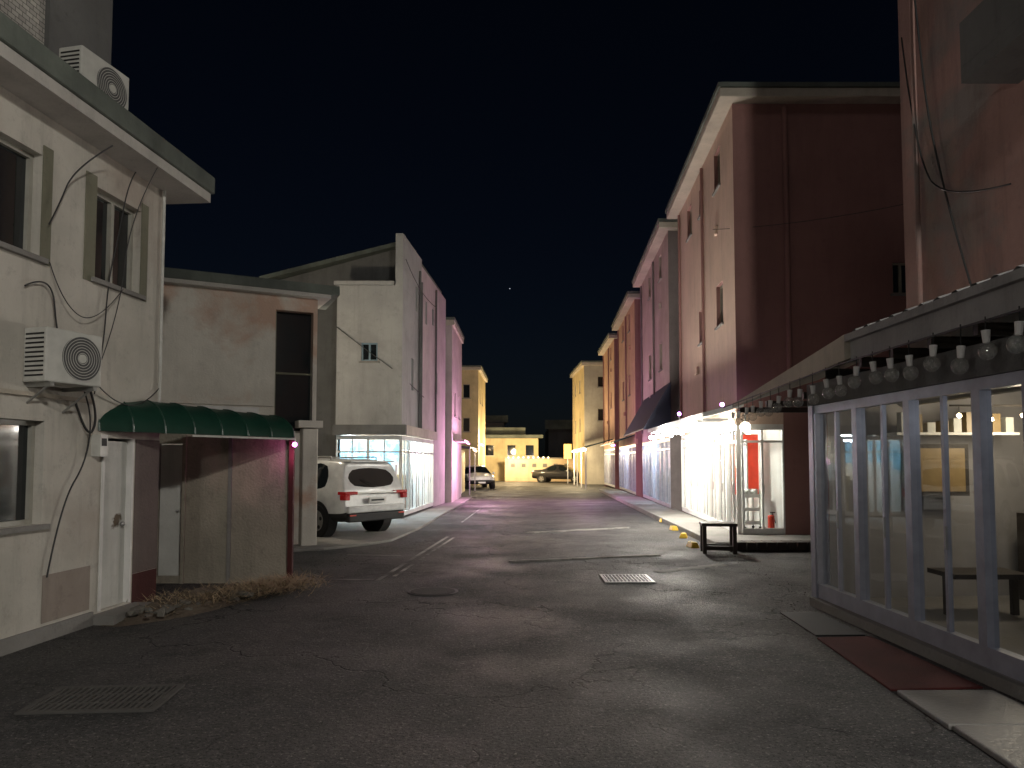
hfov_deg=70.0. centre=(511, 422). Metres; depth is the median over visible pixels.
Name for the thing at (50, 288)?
cable
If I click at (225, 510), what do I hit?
storage shed
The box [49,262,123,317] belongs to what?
cable
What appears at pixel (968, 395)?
ceiling duct
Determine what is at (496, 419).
roof
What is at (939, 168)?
cable
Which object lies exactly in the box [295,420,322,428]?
pier cap
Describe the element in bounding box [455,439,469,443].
canopy
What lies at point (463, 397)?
window frames
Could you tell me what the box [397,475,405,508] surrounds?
display goods
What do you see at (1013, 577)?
table
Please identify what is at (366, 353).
window glass
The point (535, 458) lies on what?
coping
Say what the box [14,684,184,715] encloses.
drain grate
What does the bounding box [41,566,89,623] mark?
render patch
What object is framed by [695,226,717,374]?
vent covers
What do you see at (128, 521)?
door frame
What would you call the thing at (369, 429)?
fascia board
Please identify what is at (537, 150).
sky
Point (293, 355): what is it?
stair window
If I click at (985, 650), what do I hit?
shopfront frame
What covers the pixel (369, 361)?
window sills
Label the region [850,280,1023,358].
fascia
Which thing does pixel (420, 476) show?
shopfront frame
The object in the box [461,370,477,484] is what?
walls
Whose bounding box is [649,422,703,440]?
string lights
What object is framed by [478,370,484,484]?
walls
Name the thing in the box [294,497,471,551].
concrete pavement
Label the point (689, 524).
kerb step
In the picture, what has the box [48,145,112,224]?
cable
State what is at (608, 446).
lintel
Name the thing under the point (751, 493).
white utility trolley
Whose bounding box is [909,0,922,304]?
wall pipe
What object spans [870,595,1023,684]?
floor
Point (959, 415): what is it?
pendant bulbs
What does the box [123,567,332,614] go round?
dry weeds
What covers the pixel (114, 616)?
step
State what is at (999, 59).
balcony ledge
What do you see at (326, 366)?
recessed wall
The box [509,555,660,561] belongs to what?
trench patch
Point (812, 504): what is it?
end post
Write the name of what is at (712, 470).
wall
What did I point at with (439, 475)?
pink ground floor
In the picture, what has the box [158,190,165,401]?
drainpipe
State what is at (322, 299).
roof soffit
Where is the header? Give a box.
[807,333,1023,405]
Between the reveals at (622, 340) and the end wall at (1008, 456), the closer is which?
the end wall at (1008, 456)
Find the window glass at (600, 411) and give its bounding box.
[598,377,602,419]
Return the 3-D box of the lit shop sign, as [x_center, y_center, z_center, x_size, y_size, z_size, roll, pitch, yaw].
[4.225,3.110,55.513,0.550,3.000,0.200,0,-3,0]
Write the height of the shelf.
0.030 m
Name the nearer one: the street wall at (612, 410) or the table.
the table
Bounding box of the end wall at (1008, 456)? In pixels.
[826,368,1023,597]
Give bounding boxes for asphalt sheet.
[0,481,1023,767]
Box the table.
[927,567,1023,614]
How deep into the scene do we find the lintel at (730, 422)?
17.43 m
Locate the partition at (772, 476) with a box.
[746,430,781,527]
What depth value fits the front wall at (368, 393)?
21.33 m
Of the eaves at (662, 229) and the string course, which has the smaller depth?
the string course
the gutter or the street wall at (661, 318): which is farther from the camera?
the street wall at (661, 318)
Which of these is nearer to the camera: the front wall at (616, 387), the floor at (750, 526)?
the floor at (750, 526)
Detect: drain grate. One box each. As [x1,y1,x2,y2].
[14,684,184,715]
[599,574,654,582]
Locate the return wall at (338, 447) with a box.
[335,435,339,456]
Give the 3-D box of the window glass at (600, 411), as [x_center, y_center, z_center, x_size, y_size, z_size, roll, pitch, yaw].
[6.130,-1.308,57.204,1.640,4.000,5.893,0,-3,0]
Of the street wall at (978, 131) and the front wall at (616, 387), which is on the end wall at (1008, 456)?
the street wall at (978, 131)
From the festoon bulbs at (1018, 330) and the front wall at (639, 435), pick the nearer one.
the festoon bulbs at (1018, 330)
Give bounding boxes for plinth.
[0,612,93,656]
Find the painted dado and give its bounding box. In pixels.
[131,568,155,602]
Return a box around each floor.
[433,433,444,506]
[697,510,767,527]
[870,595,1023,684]
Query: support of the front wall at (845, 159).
on the lintel at (730, 422)
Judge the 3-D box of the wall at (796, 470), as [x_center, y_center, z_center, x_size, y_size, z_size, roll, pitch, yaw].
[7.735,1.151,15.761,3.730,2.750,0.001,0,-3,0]
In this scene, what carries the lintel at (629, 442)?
on the shopfront frame at (627, 458)
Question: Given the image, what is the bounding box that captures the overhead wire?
[713,204,902,229]
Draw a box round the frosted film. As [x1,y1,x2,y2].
[340,441,398,463]
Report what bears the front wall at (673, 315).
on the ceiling
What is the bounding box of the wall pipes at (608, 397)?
[603,348,608,443]
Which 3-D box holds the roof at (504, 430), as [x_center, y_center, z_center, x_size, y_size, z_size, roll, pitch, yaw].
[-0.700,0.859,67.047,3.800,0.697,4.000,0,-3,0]
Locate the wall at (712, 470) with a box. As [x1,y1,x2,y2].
[686,431,745,509]
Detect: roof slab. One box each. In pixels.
[0,11,214,193]
[164,267,339,309]
[446,317,463,338]
[462,365,487,378]
[569,361,602,375]
[598,333,616,352]
[611,291,639,326]
[632,218,677,282]
[665,82,899,213]
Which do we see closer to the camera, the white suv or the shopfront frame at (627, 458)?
the white suv
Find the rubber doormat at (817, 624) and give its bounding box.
[780,612,864,636]
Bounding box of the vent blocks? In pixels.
[511,464,566,466]
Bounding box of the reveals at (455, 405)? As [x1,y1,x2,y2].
[454,392,459,417]
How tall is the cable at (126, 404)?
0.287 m
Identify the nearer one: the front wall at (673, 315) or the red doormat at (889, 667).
the red doormat at (889, 667)
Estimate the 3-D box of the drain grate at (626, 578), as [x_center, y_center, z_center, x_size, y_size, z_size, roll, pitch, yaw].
[1.650,2.255,10.546,0.700,0.040,0.700,0,-3,0]
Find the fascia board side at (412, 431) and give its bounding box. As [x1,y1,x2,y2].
[405,425,436,439]
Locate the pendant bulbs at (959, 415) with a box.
[956,413,1021,420]
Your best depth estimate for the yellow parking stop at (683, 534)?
16.17 m
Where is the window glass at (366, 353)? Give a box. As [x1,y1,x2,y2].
[363,345,375,359]
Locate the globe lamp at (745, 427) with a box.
[740,414,750,431]
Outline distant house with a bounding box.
[545,420,572,457]
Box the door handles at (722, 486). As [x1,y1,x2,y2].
[685,479,764,493]
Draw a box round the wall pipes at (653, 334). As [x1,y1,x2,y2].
[640,262,654,433]
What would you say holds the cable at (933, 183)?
attached to the street wall at (978, 131)
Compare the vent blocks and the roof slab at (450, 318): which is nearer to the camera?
the roof slab at (450, 318)
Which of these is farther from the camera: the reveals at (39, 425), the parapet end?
the parapet end
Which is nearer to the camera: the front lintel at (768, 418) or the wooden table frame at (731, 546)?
the wooden table frame at (731, 546)
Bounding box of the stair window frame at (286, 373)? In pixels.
[274,311,310,414]
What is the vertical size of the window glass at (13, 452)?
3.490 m
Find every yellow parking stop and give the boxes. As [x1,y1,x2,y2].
[669,525,677,530]
[679,532,687,537]
[686,541,699,547]
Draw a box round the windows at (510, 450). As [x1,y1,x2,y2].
[486,445,533,455]
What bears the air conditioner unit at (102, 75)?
on the roof slab at (20, 41)
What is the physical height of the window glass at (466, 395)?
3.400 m
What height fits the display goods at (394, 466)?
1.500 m
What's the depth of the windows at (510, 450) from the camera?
63.93 m
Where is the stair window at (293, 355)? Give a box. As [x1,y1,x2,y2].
[275,312,310,430]
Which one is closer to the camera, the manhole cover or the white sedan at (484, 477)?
the manhole cover
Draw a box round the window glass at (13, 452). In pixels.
[0,144,127,521]
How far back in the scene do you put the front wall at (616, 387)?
43.57 m
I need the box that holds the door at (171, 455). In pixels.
[158,445,182,575]
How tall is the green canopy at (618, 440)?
0.410 m
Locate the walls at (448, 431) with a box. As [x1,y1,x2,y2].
[445,325,451,502]
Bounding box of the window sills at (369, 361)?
[359,361,379,362]
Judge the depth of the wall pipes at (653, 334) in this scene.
28.22 m
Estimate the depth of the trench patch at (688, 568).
11.56 m
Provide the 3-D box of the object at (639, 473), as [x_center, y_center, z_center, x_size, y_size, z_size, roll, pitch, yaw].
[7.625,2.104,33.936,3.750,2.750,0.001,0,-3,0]
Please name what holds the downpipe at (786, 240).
attached to the front wall at (845, 159)
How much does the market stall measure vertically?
2.680 m
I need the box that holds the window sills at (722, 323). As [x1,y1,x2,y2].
[686,183,905,346]
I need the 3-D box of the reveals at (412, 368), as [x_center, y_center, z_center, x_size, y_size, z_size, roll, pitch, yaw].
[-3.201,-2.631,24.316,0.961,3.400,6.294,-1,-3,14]
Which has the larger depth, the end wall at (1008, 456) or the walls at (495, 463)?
the walls at (495, 463)
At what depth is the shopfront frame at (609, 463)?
46.67 m
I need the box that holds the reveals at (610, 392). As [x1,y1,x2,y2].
[610,348,611,407]
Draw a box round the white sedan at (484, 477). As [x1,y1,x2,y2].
[465,465,494,488]
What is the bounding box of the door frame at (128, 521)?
[97,439,134,611]
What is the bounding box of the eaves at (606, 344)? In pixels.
[598,335,616,355]
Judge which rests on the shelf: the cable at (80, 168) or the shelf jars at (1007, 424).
the shelf jars at (1007, 424)
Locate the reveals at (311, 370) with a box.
[276,309,313,420]
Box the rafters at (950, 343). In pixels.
[858,323,1023,366]
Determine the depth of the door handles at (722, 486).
17.36 m
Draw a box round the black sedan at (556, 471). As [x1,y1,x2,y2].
[531,464,578,482]
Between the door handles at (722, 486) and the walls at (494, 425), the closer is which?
the door handles at (722, 486)
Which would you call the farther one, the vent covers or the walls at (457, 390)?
the walls at (457, 390)
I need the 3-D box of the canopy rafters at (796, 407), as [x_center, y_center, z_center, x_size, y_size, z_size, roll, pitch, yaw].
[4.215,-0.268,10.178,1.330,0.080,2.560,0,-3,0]
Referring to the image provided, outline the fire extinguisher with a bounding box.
[768,512,775,527]
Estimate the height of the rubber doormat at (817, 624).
0.015 m
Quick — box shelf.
[887,432,1019,435]
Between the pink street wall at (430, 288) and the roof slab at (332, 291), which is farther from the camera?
the pink street wall at (430, 288)
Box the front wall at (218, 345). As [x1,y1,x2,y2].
[161,284,317,544]
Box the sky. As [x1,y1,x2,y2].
[111,0,899,457]
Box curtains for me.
[704,439,748,520]
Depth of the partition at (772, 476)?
16.84 m
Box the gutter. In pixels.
[844,266,1023,341]
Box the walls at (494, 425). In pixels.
[485,423,504,426]
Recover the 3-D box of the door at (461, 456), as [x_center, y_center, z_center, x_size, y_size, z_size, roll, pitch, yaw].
[-2.675,2.714,38.411,0.030,2.000,1.000,0,-3,0]
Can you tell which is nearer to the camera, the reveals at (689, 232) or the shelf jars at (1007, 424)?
the shelf jars at (1007, 424)
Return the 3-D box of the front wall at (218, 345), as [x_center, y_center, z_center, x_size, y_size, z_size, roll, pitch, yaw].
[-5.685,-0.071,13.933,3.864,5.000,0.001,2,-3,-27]
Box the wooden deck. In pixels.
[737,540,810,549]
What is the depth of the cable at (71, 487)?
7.24 m
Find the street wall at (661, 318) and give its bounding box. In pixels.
[641,231,669,436]
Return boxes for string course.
[0,388,91,403]
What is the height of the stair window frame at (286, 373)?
2.420 m
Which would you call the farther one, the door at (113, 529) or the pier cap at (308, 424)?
the pier cap at (308, 424)
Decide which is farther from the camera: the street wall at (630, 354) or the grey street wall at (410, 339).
the street wall at (630, 354)
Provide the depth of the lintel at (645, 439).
29.74 m
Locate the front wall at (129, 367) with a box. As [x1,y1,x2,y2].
[0,86,162,639]
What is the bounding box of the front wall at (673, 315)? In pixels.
[668,231,679,421]
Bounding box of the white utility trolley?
[744,489,761,527]
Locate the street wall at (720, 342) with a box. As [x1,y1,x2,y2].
[679,105,736,422]
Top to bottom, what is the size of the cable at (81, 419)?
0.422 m
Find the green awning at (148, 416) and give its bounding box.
[98,400,294,439]
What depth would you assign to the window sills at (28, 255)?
6.78 m
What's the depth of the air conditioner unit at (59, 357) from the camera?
6.75 m
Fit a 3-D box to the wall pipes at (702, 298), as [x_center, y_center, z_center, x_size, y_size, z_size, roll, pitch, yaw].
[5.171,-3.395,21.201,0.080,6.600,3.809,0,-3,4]
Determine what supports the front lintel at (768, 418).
on the shopfront frame at (689, 496)
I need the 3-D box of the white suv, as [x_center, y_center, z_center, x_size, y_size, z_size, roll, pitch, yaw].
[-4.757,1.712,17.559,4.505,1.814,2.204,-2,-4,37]
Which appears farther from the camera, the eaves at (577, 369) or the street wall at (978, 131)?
the eaves at (577, 369)
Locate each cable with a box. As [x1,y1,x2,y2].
[24,281,57,327]
[46,392,90,577]
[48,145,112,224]
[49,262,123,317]
[74,391,96,432]
[94,172,135,393]
[99,387,158,405]
[102,167,157,358]
[337,327,423,396]
[406,259,436,307]
[901,37,1010,192]
[914,0,971,285]
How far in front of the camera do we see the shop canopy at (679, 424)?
16.75 m
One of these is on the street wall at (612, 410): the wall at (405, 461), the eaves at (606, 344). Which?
the eaves at (606, 344)
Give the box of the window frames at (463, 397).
[463,384,469,431]
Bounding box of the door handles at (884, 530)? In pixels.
[836,511,947,549]
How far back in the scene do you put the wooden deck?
13.80 m
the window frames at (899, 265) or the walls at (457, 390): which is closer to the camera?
the window frames at (899, 265)
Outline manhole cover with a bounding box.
[408,587,457,595]
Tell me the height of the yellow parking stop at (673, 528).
0.113 m
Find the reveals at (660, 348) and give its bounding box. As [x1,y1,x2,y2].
[649,254,661,378]
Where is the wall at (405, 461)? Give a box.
[340,435,430,505]
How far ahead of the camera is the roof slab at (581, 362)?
54.44 m
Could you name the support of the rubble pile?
on the asphalt sheet
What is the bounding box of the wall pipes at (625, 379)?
[617,316,626,438]
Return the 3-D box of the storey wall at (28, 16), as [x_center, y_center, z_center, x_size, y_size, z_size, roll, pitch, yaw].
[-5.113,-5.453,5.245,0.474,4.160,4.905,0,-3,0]
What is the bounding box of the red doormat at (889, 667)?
[817,636,982,690]
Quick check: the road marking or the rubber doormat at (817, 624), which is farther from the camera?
the road marking
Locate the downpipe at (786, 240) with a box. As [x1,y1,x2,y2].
[781,105,792,400]
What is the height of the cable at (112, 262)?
2.606 m
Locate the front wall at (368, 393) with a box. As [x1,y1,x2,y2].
[336,285,402,424]
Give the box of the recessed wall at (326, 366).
[316,303,336,456]
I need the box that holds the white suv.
[317,456,406,536]
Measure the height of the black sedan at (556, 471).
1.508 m
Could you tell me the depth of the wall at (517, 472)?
61.69 m
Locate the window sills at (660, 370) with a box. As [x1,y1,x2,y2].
[647,277,662,381]
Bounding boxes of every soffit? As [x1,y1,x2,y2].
[0,41,210,203]
[164,277,330,308]
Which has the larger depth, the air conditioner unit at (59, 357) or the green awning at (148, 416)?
the green awning at (148, 416)
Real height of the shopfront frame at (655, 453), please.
2.360 m
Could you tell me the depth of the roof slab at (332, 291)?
14.16 m
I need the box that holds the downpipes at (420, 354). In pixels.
[418,271,436,431]
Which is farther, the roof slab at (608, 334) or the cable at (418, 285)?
the roof slab at (608, 334)
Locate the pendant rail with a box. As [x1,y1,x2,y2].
[949,405,1021,406]
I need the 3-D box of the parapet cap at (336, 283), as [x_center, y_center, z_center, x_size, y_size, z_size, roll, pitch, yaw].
[-4.325,-4.089,21.518,1.750,0.100,0.350,0,-3,0]
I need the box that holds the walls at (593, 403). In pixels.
[584,365,603,483]
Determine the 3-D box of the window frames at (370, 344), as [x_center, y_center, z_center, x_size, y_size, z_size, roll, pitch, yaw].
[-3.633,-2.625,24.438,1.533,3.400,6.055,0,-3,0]
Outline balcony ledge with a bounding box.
[961,14,1023,83]
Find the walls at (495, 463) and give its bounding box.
[485,438,537,480]
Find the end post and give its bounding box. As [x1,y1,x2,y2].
[808,406,829,597]
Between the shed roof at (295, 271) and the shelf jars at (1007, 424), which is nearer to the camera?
the shelf jars at (1007, 424)
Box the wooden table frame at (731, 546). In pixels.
[699,521,737,553]
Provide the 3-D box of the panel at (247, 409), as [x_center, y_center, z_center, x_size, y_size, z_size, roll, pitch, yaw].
[-5.411,0.259,14.024,1.050,1.150,0.060,2,-3,-27]
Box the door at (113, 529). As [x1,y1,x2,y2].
[101,441,126,608]
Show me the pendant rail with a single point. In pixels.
(992, 405)
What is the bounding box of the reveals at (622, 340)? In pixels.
[622,313,629,398]
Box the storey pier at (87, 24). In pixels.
[44,0,112,64]
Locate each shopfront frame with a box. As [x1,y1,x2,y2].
[336,435,433,515]
[604,448,614,486]
[619,444,635,494]
[642,437,670,507]
[681,424,785,533]
[813,370,1023,682]
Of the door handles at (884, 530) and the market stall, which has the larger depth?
the market stall
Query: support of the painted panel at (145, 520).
attached to the end wall
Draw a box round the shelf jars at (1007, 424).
[897,412,1013,431]
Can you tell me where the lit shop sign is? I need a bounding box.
[564,444,570,483]
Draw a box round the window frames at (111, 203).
[0,137,133,526]
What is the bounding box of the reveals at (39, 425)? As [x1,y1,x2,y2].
[0,131,140,609]
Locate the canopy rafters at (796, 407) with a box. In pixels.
[739,392,807,412]
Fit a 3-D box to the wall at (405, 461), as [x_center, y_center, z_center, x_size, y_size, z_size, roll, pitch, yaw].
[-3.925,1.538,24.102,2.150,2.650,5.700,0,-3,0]
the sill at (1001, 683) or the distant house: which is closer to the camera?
the sill at (1001, 683)
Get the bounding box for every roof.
[259,242,441,293]
[485,415,507,424]
[485,427,524,434]
[485,435,542,439]
[852,264,1023,331]
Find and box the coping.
[504,458,572,458]
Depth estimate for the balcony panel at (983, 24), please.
6.72 m
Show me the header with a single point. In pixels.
(1004, 359)
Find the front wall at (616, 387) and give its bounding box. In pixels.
[614,339,618,443]
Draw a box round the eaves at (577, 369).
[570,362,602,377]
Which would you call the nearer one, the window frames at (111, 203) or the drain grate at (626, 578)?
the window frames at (111, 203)
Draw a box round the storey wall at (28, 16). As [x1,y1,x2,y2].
[0,0,45,44]
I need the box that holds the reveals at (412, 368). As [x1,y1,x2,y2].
[361,287,433,390]
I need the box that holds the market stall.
[461,446,476,494]
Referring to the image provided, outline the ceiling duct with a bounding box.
[897,386,1020,406]
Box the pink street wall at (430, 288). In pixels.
[422,267,445,434]
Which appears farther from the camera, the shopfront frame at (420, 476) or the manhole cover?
the shopfront frame at (420, 476)
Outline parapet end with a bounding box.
[395,233,402,284]
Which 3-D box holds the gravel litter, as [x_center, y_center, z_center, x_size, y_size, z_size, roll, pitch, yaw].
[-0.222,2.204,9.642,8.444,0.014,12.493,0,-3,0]
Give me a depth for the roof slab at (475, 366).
52.05 m
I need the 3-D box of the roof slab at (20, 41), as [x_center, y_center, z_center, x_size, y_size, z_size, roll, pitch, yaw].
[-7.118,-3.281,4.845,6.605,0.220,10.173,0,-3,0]
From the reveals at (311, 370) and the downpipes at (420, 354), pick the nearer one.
the reveals at (311, 370)
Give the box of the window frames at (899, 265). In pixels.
[690,152,904,321]
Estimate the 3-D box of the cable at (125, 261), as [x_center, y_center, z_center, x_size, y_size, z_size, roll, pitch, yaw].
[-4.234,-1.684,7.982,0.177,2.404,0.599,-2,-4,37]
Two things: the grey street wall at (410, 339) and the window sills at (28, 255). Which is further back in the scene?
the grey street wall at (410, 339)
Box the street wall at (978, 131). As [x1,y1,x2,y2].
[898,0,1023,347]
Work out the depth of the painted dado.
8.51 m
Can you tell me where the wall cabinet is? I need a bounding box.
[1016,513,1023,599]
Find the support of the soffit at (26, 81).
on the end wall
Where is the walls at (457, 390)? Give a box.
[452,326,461,501]
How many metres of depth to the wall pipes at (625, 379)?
37.85 m
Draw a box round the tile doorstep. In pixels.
[897,690,1023,767]
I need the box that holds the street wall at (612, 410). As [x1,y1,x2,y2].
[604,340,614,445]
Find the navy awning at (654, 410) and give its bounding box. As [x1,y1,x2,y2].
[623,382,670,436]
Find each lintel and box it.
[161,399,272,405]
[604,444,616,448]
[619,439,637,446]
[642,434,672,442]
[681,413,740,435]
[741,413,783,423]
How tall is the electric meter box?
0.230 m
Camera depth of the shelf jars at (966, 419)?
8.41 m
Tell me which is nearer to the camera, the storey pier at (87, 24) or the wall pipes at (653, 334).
the storey pier at (87, 24)
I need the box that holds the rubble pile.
[100,582,290,626]
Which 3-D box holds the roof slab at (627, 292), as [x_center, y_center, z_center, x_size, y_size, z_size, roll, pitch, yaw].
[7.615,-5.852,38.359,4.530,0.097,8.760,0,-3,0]
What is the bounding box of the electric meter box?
[91,434,107,456]
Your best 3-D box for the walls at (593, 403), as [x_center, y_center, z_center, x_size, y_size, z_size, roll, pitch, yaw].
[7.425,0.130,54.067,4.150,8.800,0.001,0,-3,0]
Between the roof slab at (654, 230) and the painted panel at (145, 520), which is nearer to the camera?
the painted panel at (145, 520)
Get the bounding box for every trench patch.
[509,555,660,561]
[525,527,629,532]
[652,563,724,572]
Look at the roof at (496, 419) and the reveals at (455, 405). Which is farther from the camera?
the roof at (496, 419)
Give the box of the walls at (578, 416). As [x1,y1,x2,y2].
[572,366,584,483]
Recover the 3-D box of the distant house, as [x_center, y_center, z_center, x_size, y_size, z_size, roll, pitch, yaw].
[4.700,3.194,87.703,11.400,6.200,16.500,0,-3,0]
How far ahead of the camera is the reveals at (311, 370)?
14.93 m
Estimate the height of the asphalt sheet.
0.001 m
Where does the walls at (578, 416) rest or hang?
on the asphalt sheet
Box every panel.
[132,439,159,573]
[201,405,258,413]
[734,434,758,494]
[959,0,1023,67]
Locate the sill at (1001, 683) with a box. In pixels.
[809,597,1023,701]
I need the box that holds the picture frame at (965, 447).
[920,444,969,495]
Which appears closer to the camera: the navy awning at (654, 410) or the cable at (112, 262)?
the cable at (112, 262)
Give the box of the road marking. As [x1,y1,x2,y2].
[295,507,482,580]
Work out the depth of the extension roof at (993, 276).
5.81 m
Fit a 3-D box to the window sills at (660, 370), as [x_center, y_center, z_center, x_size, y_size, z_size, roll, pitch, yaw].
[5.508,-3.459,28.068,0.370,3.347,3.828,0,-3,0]
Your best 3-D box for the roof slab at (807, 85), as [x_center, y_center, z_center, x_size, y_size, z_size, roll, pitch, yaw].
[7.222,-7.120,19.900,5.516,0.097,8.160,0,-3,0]
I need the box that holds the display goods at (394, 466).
[391,464,410,474]
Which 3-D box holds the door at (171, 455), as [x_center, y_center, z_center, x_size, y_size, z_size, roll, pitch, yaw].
[-4.805,1.227,10.320,0.310,1.830,0.040,0,-3,0]
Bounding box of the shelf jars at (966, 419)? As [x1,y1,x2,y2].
[919,412,1000,431]
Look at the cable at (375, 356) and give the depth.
21.24 m
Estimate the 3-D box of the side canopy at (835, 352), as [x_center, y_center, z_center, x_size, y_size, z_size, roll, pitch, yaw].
[4.130,-0.777,9.529,1.540,0.850,4.250,0,-3,0]
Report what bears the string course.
attached to the front wall at (129, 367)
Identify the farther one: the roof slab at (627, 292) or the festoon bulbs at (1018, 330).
the roof slab at (627, 292)
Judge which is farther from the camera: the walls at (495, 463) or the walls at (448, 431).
the walls at (495, 463)
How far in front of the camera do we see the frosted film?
21.25 m
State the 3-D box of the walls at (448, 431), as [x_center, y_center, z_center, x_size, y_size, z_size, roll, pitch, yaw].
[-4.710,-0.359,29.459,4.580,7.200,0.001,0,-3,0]
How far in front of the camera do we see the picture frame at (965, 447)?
8.48 m
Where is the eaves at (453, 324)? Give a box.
[446,320,463,343]
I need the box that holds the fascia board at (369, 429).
[332,425,406,434]
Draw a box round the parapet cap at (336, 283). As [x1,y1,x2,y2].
[334,281,394,285]
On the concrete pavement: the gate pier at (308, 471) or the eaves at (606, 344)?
the gate pier at (308, 471)
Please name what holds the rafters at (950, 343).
on the ceiling
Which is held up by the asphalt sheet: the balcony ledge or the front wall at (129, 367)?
the front wall at (129, 367)
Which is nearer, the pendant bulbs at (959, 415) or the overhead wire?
the pendant bulbs at (959, 415)
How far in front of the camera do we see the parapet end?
21.48 m
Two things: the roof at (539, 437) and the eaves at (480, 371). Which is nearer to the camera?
the eaves at (480, 371)
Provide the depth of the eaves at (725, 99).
16.09 m
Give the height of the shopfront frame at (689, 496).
2.360 m
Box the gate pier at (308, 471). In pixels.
[298,428,317,545]
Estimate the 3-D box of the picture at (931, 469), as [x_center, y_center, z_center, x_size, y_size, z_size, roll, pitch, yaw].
[4.950,0.544,8.477,0.600,0.500,0.007,0,-3,0]
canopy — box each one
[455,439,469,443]
[573,439,612,489]
[601,434,634,445]
[648,404,743,433]
[732,334,881,407]
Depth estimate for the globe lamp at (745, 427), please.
15.30 m
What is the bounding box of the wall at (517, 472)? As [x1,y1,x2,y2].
[505,459,572,480]
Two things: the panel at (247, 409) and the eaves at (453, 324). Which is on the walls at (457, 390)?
the eaves at (453, 324)
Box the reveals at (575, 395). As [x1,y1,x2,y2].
[575,381,602,432]
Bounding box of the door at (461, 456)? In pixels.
[461,456,461,493]
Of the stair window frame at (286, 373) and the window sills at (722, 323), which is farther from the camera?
the window sills at (722, 323)
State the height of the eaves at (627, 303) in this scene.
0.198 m
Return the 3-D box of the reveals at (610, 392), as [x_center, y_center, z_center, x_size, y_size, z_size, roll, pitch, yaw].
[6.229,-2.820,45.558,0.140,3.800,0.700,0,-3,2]
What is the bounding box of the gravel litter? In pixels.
[1,544,839,676]
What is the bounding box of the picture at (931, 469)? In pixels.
[920,448,965,491]
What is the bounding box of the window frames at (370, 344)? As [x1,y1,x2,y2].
[361,343,377,360]
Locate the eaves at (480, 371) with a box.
[462,367,487,381]
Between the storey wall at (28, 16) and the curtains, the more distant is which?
the curtains
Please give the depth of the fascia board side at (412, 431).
23.45 m
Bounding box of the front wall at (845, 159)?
[732,104,907,411]
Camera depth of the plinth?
6.90 m
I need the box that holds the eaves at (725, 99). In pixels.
[667,88,900,218]
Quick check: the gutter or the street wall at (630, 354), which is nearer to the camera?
the gutter
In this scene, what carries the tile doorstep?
on the asphalt sheet
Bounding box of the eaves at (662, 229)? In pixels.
[633,222,677,286]
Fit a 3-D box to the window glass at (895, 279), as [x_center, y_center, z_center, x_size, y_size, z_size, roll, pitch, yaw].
[6.900,-4.386,19.006,3.639,4.350,5.681,0,-3,0]
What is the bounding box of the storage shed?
[156,428,294,583]
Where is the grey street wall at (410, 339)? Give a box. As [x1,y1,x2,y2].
[402,234,421,427]
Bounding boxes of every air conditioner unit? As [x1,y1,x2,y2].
[23,326,101,413]
[59,45,128,109]
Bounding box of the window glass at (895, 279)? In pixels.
[722,266,905,314]
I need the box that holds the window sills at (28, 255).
[0,241,145,534]
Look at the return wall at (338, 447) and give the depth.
21.58 m
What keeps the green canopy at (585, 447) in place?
on the asphalt sheet
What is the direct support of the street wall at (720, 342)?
on the lintel at (730, 422)
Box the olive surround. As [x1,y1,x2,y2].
[39,145,148,301]
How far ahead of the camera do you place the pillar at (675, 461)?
24.35 m
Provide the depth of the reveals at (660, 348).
26.94 m
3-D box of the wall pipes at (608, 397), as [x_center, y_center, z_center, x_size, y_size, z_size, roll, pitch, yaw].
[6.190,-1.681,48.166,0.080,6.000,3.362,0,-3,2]
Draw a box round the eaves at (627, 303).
[612,293,639,330]
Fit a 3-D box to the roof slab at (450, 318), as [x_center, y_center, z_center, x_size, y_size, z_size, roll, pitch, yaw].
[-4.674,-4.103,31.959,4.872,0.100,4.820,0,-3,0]
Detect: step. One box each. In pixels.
[93,602,151,624]
[599,489,829,548]
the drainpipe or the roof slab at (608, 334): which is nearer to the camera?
the drainpipe
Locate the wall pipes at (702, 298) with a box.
[678,168,705,418]
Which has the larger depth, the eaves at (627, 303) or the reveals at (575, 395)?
the reveals at (575, 395)
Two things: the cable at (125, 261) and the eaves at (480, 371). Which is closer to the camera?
the cable at (125, 261)
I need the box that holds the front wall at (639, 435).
[634,299,642,438]
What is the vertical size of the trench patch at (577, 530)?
0.025 m
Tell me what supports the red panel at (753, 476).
attached to the partition at (772, 476)
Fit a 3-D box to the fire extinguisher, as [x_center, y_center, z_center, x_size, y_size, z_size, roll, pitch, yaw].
[5.627,2.153,15.863,0.155,0.440,0.138,2,-3,-27]
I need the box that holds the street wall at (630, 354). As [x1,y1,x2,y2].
[618,301,635,442]
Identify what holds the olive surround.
attached to the window frames at (111, 203)
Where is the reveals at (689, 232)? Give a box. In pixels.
[687,145,904,342]
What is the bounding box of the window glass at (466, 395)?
[464,385,468,430]
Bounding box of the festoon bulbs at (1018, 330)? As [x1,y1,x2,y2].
[723,306,1023,422]

